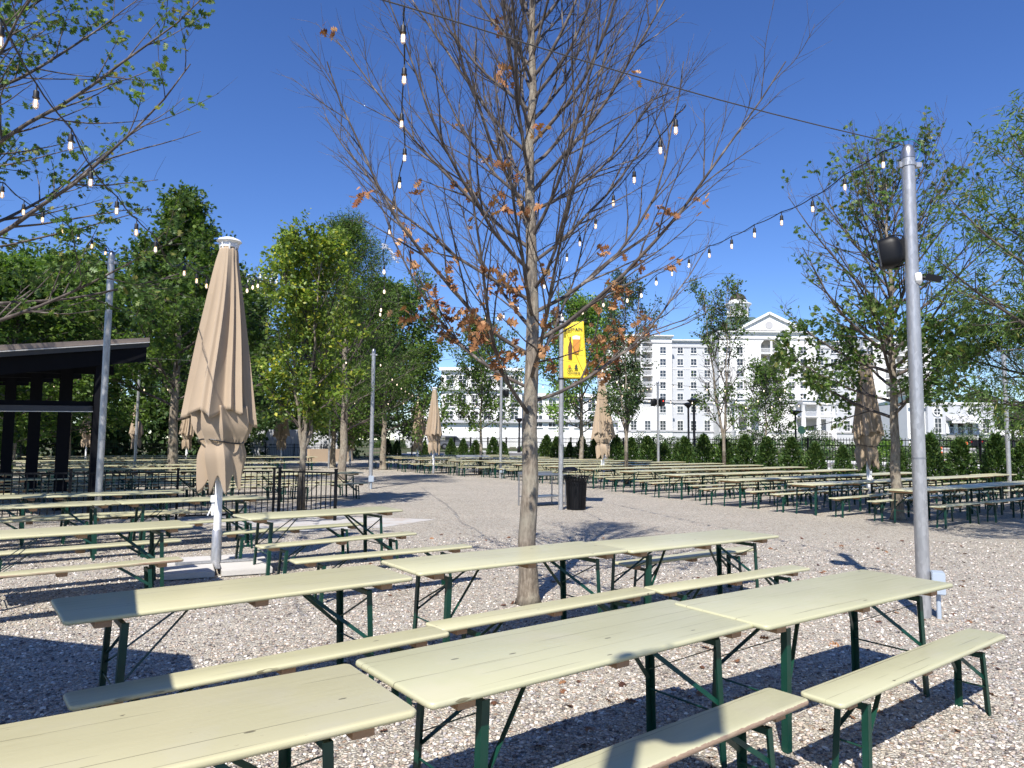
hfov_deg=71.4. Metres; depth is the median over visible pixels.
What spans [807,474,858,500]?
beer table
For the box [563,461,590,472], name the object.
beer table
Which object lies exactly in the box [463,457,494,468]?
beer table
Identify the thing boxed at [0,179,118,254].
string lights
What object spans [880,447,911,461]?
round bush
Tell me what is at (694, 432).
street lamp
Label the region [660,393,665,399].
window
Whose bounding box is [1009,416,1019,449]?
street lamp
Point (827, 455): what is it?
round bush
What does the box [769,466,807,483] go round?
beer table
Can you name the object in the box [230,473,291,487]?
beer table
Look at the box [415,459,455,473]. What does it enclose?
beer table
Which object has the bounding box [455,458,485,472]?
beer table
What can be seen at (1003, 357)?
light pole
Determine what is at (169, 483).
beer bench
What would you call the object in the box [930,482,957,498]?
beer bench
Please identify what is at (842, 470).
beer table
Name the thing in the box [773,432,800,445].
round bush
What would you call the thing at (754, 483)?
beer bench
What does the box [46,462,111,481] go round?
beer table
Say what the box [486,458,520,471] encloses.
beer table
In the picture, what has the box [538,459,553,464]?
beer table
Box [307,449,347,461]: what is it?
block wall
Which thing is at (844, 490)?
beer bench
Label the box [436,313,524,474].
young tree
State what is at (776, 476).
beer bench
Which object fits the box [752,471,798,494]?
beer table
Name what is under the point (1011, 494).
beer table
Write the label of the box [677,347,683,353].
window
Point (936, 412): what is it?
round window
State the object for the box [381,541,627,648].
beer table
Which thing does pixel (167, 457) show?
beer table
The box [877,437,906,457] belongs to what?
round bush
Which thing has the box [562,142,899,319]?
string lights
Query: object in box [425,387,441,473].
closed parasol
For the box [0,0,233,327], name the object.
oak tree
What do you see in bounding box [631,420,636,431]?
window
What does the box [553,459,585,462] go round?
beer table
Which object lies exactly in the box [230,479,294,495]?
beer bench
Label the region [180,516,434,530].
path
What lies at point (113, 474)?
beer table
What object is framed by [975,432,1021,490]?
evergreen shrub
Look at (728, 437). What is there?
round bush
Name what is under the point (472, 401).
window
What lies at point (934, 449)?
evergreen shrub
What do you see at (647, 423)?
window
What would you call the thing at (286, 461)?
beer bench
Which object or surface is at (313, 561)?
beer bench
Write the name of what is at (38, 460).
beer table
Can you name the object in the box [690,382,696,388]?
window
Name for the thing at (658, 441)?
light pole
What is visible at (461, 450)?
evergreen shrub
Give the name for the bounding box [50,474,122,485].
beer bench
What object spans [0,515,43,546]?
beer bench
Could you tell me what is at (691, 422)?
window
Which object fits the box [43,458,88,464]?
beer table
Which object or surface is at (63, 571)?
beer bench
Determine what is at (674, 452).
evergreen shrub
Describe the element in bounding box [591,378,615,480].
closed parasol
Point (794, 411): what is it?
street lamp
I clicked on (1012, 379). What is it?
willow oak
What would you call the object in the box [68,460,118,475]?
beer table
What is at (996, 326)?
willow oak
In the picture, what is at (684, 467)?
beer table
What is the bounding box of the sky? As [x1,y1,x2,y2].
[0,0,1023,439]
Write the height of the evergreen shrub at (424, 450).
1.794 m
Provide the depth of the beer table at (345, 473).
21.52 m
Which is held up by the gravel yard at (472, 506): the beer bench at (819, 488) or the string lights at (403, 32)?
the beer bench at (819, 488)
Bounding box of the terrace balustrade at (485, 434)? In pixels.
[395,430,564,447]
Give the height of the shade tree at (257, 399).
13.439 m
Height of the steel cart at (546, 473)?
0.920 m
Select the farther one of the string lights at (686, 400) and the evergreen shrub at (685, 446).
the evergreen shrub at (685, 446)
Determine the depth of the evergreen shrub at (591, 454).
44.55 m
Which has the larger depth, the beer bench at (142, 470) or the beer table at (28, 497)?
the beer bench at (142, 470)
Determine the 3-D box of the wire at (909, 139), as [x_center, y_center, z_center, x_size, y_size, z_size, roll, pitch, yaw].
[4.257,-2.541,7.702,0.321,0.222,0.011,1,-5,0]
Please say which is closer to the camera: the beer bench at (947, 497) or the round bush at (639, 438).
the beer bench at (947, 497)
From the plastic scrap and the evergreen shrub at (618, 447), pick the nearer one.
the plastic scrap
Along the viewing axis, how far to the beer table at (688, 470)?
26.53 m
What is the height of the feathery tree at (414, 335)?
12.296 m
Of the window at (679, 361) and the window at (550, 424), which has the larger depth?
the window at (679, 361)
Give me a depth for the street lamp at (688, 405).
54.88 m
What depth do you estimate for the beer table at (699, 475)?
22.45 m
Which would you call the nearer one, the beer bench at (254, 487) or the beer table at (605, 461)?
the beer bench at (254, 487)
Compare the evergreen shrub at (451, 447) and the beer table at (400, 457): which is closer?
the beer table at (400, 457)
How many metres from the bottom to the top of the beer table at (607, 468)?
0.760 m
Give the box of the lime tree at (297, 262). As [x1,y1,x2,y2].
[251,208,380,510]
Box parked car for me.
[440,435,469,449]
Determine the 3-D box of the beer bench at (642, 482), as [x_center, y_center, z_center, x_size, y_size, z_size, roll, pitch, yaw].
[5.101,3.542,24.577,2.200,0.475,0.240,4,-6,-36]
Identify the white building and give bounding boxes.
[410,367,617,446]
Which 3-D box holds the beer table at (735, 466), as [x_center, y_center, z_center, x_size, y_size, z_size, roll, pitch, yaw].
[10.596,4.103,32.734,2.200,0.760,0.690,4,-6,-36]
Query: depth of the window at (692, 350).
173.68 m
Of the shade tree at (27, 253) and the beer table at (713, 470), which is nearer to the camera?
the beer table at (713, 470)
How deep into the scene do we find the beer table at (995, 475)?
24.56 m
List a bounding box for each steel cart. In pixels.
[456,455,489,474]
[518,471,566,505]
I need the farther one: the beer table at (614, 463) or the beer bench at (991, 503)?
the beer table at (614, 463)
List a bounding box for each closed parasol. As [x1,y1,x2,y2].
[79,414,91,459]
[129,396,143,448]
[164,236,272,579]
[179,418,194,458]
[273,407,289,464]
[347,396,358,466]
[412,396,426,467]
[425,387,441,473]
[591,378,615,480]
[852,349,884,503]
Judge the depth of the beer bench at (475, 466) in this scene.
35.70 m
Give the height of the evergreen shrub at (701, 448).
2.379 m
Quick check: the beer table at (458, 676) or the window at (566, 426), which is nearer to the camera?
the beer table at (458, 676)
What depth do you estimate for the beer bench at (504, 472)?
33.46 m
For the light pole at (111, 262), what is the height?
5.292 m
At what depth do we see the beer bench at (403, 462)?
42.91 m
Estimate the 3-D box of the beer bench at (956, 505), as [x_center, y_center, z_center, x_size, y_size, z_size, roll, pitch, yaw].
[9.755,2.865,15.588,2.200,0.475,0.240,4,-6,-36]
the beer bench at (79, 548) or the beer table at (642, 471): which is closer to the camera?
the beer bench at (79, 548)
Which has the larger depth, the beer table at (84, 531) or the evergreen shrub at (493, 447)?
the evergreen shrub at (493, 447)
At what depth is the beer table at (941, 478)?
22.12 m
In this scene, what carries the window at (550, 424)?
in the white building
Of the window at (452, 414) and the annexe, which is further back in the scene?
the annexe
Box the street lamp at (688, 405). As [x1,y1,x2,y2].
[683,402,691,438]
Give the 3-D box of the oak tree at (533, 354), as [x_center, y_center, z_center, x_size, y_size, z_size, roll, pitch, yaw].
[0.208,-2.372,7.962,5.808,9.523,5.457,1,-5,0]
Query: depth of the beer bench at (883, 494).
18.63 m
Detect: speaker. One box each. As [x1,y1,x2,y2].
[503,389,508,396]
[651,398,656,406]
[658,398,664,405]
[877,234,904,270]
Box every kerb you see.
[408,452,979,475]
[482,450,1002,467]
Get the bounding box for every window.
[445,394,453,406]
[445,411,453,423]
[446,375,453,385]
[458,375,466,384]
[471,394,478,407]
[497,411,505,423]
[510,411,517,424]
[537,415,542,427]
[548,399,555,411]
[548,415,555,427]
[564,415,568,427]
[574,415,579,427]
[587,400,595,411]
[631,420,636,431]
[644,420,650,431]
[660,347,665,353]
[660,359,665,365]
[660,370,665,377]
[660,382,665,388]
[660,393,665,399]
[660,406,665,412]
[660,420,665,429]
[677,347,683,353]
[677,359,683,365]
[677,370,682,377]
[677,382,683,388]
[677,393,682,399]
[677,406,683,412]
[677,421,682,429]
[690,348,696,353]
[690,359,696,365]
[690,370,696,377]
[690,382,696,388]
[690,406,696,412]
[690,421,696,429]
[704,359,710,365]
[704,370,709,376]
[704,421,709,430]
[736,429,763,440]
[737,359,742,365]
[808,430,834,440]
[844,421,850,431]
[932,407,941,416]
[934,418,942,433]
[966,408,975,415]
[982,418,989,433]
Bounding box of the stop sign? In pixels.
[798,426,805,443]
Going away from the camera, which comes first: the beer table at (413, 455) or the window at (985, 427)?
the beer table at (413, 455)
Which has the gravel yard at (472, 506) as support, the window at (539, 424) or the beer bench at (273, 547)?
the beer bench at (273, 547)
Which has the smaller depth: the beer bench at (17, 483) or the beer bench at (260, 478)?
the beer bench at (17, 483)
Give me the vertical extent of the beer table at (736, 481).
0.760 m
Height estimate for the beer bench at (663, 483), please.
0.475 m
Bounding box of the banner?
[558,321,586,379]
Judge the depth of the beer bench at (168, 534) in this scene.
12.20 m
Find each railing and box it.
[0,467,275,524]
[277,467,337,520]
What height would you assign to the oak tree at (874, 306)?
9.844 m
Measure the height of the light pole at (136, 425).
5.100 m
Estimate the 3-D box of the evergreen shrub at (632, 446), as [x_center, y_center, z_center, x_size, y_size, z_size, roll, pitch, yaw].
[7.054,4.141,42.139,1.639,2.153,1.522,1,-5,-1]
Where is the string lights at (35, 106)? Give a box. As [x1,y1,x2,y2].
[0,12,369,352]
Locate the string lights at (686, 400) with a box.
[508,376,815,403]
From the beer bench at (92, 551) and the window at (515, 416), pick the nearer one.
the beer bench at (92, 551)
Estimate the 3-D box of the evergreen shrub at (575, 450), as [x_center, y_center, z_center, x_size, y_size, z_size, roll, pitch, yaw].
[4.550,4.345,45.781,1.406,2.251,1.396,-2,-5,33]
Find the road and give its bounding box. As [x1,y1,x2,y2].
[440,452,1023,474]
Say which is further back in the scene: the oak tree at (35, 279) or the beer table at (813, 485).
the beer table at (813, 485)
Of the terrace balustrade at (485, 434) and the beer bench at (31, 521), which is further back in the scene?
the terrace balustrade at (485, 434)
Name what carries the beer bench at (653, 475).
on the gravel yard at (472, 506)
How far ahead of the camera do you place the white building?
118.27 m
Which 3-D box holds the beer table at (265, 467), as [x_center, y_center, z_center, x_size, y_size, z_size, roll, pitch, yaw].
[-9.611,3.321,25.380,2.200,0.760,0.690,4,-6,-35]
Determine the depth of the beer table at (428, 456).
44.34 m
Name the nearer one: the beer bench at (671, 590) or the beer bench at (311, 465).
the beer bench at (671, 590)
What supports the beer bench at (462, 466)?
on the gravel yard at (472, 506)
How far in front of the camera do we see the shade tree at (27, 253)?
60.23 m
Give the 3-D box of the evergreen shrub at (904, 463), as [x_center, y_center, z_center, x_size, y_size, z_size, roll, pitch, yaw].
[16.276,3.365,29.923,1.193,1.887,1.202,0,-5,5]
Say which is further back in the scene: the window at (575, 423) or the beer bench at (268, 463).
the window at (575, 423)
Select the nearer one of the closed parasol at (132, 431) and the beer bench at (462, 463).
the beer bench at (462, 463)
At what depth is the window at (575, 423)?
121.79 m
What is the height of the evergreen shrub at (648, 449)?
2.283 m
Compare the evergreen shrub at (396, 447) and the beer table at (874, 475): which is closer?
the beer table at (874, 475)
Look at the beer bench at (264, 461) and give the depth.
42.48 m
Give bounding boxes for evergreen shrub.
[386,437,391,457]
[390,440,401,458]
[419,440,428,458]
[445,437,456,458]
[455,438,468,459]
[468,439,483,461]
[485,436,498,461]
[496,441,509,463]
[538,434,551,460]
[549,436,564,457]
[564,441,573,462]
[572,437,587,464]
[585,439,604,467]
[608,434,623,461]
[618,436,639,465]
[635,435,660,469]
[654,442,671,466]
[668,442,684,473]
[675,435,695,471]
[689,432,715,472]
[712,436,734,472]
[731,433,757,477]
[752,436,780,477]
[777,434,804,476]
[801,440,829,481]
[831,444,854,480]
[854,457,884,479]
[883,446,911,484]
[909,431,948,485]
[939,437,977,485]
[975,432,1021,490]
[1005,439,1023,492]
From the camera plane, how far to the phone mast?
150.79 m
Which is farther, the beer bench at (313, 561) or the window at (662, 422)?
the window at (662, 422)
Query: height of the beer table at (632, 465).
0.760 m
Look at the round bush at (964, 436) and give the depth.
113.09 m
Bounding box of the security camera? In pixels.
[915,272,942,284]
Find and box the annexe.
[878,395,994,445]
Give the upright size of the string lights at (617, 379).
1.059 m
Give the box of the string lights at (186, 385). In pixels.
[54,353,370,390]
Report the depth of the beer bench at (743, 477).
27.60 m
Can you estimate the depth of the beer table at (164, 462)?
29.09 m
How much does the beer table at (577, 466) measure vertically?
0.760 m
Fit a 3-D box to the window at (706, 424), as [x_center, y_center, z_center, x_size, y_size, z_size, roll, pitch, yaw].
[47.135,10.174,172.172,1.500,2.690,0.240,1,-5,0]
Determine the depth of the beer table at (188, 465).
27.19 m
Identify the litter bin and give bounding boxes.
[562,467,588,509]
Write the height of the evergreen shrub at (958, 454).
2.110 m
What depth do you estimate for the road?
49.88 m
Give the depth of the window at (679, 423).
172.20 m
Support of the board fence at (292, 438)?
on the ground at (366, 451)
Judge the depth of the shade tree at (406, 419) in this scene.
69.91 m
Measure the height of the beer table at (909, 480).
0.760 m
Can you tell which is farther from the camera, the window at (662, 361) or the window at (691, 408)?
the window at (691, 408)
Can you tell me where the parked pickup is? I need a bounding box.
[971,436,1015,449]
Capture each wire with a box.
[115,253,552,315]
[151,345,554,369]
[381,0,904,145]
[891,139,920,158]
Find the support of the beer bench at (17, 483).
on the gravel yard at (472, 506)
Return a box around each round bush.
[391,438,408,448]
[632,430,648,448]
[652,434,678,450]
[711,433,734,444]
[728,433,752,453]
[750,424,780,454]
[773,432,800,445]
[798,426,833,451]
[823,439,882,461]
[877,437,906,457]
[878,424,889,450]
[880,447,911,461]
[931,427,951,447]
[954,433,977,447]
[968,438,1018,464]
[979,432,986,447]
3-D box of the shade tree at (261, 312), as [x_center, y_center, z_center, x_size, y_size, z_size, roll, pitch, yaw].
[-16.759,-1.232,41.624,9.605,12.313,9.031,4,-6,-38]
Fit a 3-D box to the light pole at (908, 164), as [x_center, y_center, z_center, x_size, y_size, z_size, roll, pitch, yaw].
[4.291,-0.102,7.488,0.292,4.997,0.180,-2,-5,25]
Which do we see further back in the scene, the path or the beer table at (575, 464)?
the beer table at (575, 464)
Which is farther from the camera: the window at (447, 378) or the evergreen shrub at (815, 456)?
the window at (447, 378)
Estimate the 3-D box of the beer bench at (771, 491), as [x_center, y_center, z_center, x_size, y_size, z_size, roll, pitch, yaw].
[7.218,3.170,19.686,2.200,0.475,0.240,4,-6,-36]
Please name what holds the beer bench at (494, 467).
on the gravel yard at (472, 506)
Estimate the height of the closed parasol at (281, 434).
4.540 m
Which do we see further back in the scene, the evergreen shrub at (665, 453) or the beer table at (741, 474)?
the evergreen shrub at (665, 453)
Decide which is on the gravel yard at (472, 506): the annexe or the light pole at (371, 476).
the light pole at (371, 476)
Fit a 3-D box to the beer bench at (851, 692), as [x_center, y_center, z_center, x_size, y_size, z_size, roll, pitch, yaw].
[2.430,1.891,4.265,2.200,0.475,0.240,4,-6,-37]
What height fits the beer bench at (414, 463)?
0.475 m
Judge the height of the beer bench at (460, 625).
0.475 m
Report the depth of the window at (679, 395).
172.74 m
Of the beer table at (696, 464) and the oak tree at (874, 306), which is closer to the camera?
the oak tree at (874, 306)
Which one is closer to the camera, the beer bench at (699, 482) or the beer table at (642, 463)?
the beer bench at (699, 482)
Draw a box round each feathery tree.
[267,201,436,485]
[318,262,459,469]
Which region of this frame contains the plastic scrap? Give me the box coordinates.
[382,244,400,262]
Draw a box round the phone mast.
[247,274,277,435]
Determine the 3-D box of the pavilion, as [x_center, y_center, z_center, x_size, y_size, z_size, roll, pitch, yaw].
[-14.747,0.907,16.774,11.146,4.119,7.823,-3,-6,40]
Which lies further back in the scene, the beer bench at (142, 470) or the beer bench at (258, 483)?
the beer bench at (142, 470)
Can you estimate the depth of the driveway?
92.61 m
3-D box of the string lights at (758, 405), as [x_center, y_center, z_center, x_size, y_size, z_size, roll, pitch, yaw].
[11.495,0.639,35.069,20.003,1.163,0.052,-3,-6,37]
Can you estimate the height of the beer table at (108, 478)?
0.760 m
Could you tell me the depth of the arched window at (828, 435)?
162.52 m
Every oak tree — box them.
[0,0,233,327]
[1,179,293,481]
[273,0,839,605]
[761,100,1023,520]
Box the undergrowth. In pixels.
[16,380,366,459]
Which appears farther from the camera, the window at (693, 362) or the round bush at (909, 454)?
the window at (693, 362)
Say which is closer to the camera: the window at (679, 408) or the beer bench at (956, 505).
the beer bench at (956, 505)
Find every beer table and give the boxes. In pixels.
[0,474,53,501]
[0,494,45,542]
[0,500,119,554]
[0,520,192,586]
[0,664,415,767]
[11,469,53,491]
[13,460,54,476]
[13,465,46,468]
[13,476,118,511]
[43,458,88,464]
[43,490,185,536]
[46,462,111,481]
[46,465,118,486]
[50,564,412,707]
[67,473,137,497]
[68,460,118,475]
[68,468,140,489]
[73,456,119,468]
[104,457,146,471]
[112,461,166,480]
[115,495,265,546]
[117,475,198,507]
[119,459,167,475]
[119,464,183,485]
[140,470,207,497]
[141,467,195,488]
[147,457,194,470]
[178,459,196,465]
[178,461,196,466]
[184,464,195,483]
[230,469,292,494]
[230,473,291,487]
[233,506,402,575]
[244,466,276,484]
[246,455,280,465]
[246,457,278,465]
[279,457,314,469]
[286,472,363,498]
[356,600,752,767]
[364,455,399,465]
[379,456,415,468]
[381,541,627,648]
[396,457,429,471]
[399,455,428,462]
[414,456,446,468]
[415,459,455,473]
[427,457,464,470]
[448,460,491,475]
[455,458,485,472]
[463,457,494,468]
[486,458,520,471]
[487,461,521,477]
[488,460,521,474]
[515,463,556,480]
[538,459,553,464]
[538,461,557,475]
[544,465,590,483]
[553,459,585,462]
[555,463,593,479]
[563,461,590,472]
[577,467,630,488]
[583,459,613,460]
[588,465,629,482]
[589,460,620,473]
[589,529,778,608]
[590,462,623,478]
[616,470,672,492]
[620,460,651,461]
[620,464,663,478]
[623,467,666,485]
[628,462,657,476]
[652,461,682,474]
[656,466,702,483]
[661,463,691,473]
[661,473,722,499]
[664,469,709,490]
[674,570,952,753]
[688,463,723,479]
[694,465,729,472]
[704,468,746,484]
[712,472,762,495]
[716,477,781,507]
[727,465,763,477]
[739,467,778,485]
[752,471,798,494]
[763,476,823,503]
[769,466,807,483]
[787,481,856,514]
[789,470,828,489]
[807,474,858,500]
[819,469,861,489]
[841,479,890,510]
[843,473,889,495]
[875,478,934,505]
[879,472,911,486]
[884,486,959,522]
[927,476,965,503]
[935,484,1001,519]
[950,475,992,500]
[970,473,1016,496]
[976,482,1023,514]
[1007,480,1023,508]
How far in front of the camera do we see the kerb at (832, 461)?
50.60 m
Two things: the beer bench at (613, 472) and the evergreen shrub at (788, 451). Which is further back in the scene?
the evergreen shrub at (788, 451)
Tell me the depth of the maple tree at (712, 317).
36.05 m
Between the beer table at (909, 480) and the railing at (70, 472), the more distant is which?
the beer table at (909, 480)
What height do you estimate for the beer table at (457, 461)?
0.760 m
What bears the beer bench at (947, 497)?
on the gravel yard at (472, 506)
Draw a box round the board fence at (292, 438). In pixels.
[249,429,337,458]
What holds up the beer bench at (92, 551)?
on the gravel yard at (472, 506)
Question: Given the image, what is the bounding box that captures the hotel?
[597,280,930,444]
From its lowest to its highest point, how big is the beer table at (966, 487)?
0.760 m
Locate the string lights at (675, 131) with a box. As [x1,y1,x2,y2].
[485,104,685,348]
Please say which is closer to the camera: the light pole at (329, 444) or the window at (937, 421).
the light pole at (329, 444)
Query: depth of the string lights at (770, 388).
32.95 m
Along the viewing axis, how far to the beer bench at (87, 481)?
20.89 m
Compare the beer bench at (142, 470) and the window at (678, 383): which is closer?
the beer bench at (142, 470)
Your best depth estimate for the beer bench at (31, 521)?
11.25 m
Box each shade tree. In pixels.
[0,241,171,461]
[0,247,122,465]
[0,247,166,488]
[3,238,74,457]
[108,273,190,456]
[150,311,286,434]
[155,269,294,444]
[269,292,399,467]
[315,335,415,460]
[365,333,442,442]
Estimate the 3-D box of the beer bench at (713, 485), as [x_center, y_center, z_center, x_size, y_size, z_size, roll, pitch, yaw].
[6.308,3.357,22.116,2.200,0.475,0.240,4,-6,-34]
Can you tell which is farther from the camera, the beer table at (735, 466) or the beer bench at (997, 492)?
the beer table at (735, 466)
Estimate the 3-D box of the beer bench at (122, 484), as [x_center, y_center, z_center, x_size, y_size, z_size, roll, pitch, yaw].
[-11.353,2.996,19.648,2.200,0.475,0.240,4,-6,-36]
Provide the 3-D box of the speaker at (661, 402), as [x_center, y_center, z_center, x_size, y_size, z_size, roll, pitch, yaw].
[7.935,0.963,37.910,0.306,0.469,0.344,3,-5,-30]
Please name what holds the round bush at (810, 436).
on the ground at (366, 451)
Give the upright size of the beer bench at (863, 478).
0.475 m
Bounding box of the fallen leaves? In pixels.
[369,533,999,767]
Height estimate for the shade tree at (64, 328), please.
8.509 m
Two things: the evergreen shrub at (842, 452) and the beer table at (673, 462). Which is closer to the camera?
the evergreen shrub at (842, 452)
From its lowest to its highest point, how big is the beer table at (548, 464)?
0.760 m
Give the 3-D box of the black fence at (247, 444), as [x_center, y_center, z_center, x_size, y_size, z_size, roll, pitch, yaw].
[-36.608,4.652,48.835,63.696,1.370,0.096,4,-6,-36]
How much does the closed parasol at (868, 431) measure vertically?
4.540 m
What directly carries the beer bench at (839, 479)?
on the gravel yard at (472, 506)
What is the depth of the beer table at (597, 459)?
41.08 m
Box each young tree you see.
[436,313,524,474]
[522,283,641,464]
[727,354,802,438]
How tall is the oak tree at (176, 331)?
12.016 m
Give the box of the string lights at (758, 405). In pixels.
[574,381,985,408]
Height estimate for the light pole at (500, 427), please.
5.100 m
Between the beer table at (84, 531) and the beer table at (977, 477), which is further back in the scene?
the beer table at (977, 477)
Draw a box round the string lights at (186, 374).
[139,362,438,403]
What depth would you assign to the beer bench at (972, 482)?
25.14 m
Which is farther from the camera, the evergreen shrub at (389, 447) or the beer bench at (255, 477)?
the evergreen shrub at (389, 447)
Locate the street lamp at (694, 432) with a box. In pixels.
[688,399,698,447]
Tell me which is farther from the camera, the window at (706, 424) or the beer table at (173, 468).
the window at (706, 424)
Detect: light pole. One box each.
[93,252,118,524]
[133,374,140,475]
[328,411,330,467]
[368,349,377,488]
[499,377,503,477]
[558,314,565,509]
[656,381,660,461]
[898,144,945,618]
[1000,351,1011,496]
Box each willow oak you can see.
[890,89,1023,456]
[945,302,1023,445]
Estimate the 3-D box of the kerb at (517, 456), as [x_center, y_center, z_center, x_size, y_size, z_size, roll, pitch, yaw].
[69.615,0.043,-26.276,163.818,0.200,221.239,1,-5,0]
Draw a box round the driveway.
[672,446,974,450]
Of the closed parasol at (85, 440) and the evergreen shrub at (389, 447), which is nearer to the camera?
the closed parasol at (85, 440)
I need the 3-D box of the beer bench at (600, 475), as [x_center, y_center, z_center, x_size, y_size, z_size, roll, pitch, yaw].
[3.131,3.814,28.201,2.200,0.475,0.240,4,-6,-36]
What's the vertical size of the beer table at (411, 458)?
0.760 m
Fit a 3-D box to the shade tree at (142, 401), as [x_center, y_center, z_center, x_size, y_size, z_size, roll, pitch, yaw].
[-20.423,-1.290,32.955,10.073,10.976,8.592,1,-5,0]
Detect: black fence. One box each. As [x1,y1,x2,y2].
[16,442,392,461]
[399,437,1020,473]
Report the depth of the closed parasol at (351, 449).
45.70 m
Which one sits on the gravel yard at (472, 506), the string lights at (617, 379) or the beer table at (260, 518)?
the beer table at (260, 518)
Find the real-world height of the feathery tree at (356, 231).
11.144 m
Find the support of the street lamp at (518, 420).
on the ground at (366, 451)
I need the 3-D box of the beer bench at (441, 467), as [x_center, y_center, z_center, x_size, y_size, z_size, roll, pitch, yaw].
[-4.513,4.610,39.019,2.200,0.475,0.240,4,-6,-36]
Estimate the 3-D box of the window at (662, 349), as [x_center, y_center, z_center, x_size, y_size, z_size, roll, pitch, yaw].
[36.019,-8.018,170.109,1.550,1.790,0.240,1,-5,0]
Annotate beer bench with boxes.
[0,482,44,485]
[0,485,52,502]
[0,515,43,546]
[0,515,110,544]
[0,538,181,580]
[0,556,182,588]
[15,486,117,502]
[17,490,123,513]
[43,509,188,544]
[47,480,134,489]
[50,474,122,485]
[63,626,448,710]
[66,483,144,498]
[68,467,122,471]
[72,478,144,490]
[83,534,94,560]
[110,484,195,499]
[110,508,247,540]
[117,469,164,474]
[123,473,189,484]
[124,487,213,508]
[135,479,201,495]
[137,518,256,557]
[147,481,207,497]
[205,482,277,498]
[222,485,294,504]
[222,522,362,558]
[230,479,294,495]
[241,477,281,490]
[243,473,267,485]
[244,462,278,468]
[247,460,282,468]
[255,531,416,573]
[275,461,307,468]
[279,462,317,470]
[281,480,351,497]
[289,544,471,602]
[295,482,368,501]
[373,460,400,467]
[388,461,418,469]
[399,463,435,471]
[411,464,443,472]
[419,461,449,468]
[423,464,458,473]
[426,587,655,638]
[446,465,477,474]
[448,463,477,471]
[460,466,494,476]
[476,467,515,476]
[496,468,521,478]
[510,469,543,479]
[539,471,576,483]
[553,688,808,767]
[563,473,599,483]
[577,474,611,485]
[597,475,636,489]
[601,472,639,483]
[605,477,652,491]
[612,473,648,485]
[615,546,752,603]
[635,479,683,494]
[638,475,670,487]
[644,565,809,600]
[648,481,695,497]
[656,476,687,484]
[683,477,721,491]
[688,475,726,487]
[688,483,738,500]
[696,480,733,494]
[699,486,750,505]
[722,476,759,487]
[737,482,778,497]
[745,489,799,508]
[751,484,792,501]
[760,475,793,487]
[770,491,822,512]
[774,480,808,492]
[798,486,840,504]
[801,628,1005,767]
[811,478,841,489]
[818,488,864,507]
[828,494,881,517]
[837,484,874,501]
[842,477,873,488]
[863,486,891,503]
[867,492,910,512]
[867,497,912,521]
[874,483,905,499]
[912,494,954,509]
[929,502,983,528]
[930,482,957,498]
[952,491,989,511]
[960,481,984,495]
[981,498,1023,522]
[982,486,1006,500]
[988,489,1021,507]
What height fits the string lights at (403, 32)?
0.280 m
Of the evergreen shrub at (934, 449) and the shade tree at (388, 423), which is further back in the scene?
the shade tree at (388, 423)
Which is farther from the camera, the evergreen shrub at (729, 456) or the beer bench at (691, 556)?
the evergreen shrub at (729, 456)
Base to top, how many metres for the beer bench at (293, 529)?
0.475 m
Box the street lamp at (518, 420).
[515,418,521,452]
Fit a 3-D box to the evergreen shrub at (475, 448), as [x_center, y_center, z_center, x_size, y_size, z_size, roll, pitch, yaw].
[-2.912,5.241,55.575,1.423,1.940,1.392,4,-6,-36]
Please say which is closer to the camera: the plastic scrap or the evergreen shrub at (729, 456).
the plastic scrap
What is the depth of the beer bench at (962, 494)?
19.05 m
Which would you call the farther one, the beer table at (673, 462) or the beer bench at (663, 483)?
the beer table at (673, 462)
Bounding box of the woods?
[74,380,1023,440]
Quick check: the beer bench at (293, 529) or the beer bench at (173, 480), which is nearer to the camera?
the beer bench at (293, 529)
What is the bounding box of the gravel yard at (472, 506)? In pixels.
[0,458,1023,767]
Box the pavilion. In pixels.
[0,338,149,512]
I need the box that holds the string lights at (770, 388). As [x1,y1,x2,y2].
[663,355,1000,391]
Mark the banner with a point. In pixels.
(572, 344)
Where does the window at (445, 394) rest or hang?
in the white building
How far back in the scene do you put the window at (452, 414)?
117.89 m
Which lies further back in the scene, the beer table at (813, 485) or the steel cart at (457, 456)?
the steel cart at (457, 456)
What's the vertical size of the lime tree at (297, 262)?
7.340 m
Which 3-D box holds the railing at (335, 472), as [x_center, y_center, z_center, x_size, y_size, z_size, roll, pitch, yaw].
[-4.554,2.429,15.825,1.579,1.120,0.068,-1,-5,21]
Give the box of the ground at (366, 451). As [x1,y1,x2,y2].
[0,438,1002,481]
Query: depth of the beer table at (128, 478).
18.48 m
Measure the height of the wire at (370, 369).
0.207 m
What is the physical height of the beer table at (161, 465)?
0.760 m
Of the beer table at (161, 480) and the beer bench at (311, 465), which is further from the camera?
the beer bench at (311, 465)
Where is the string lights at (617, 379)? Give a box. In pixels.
[588,353,656,389]
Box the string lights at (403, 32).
[373,2,406,353]
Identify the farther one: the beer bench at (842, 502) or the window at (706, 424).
the window at (706, 424)
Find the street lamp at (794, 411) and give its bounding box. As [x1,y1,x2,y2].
[789,410,801,438]
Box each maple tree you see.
[595,266,664,483]
[684,273,762,472]
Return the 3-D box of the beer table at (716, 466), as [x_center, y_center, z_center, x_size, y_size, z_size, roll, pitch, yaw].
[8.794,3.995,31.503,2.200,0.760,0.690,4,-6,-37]
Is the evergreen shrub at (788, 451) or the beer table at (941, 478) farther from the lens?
the evergreen shrub at (788, 451)
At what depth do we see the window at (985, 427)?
123.97 m
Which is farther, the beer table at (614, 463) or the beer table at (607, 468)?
the beer table at (614, 463)
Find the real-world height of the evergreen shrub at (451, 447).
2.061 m

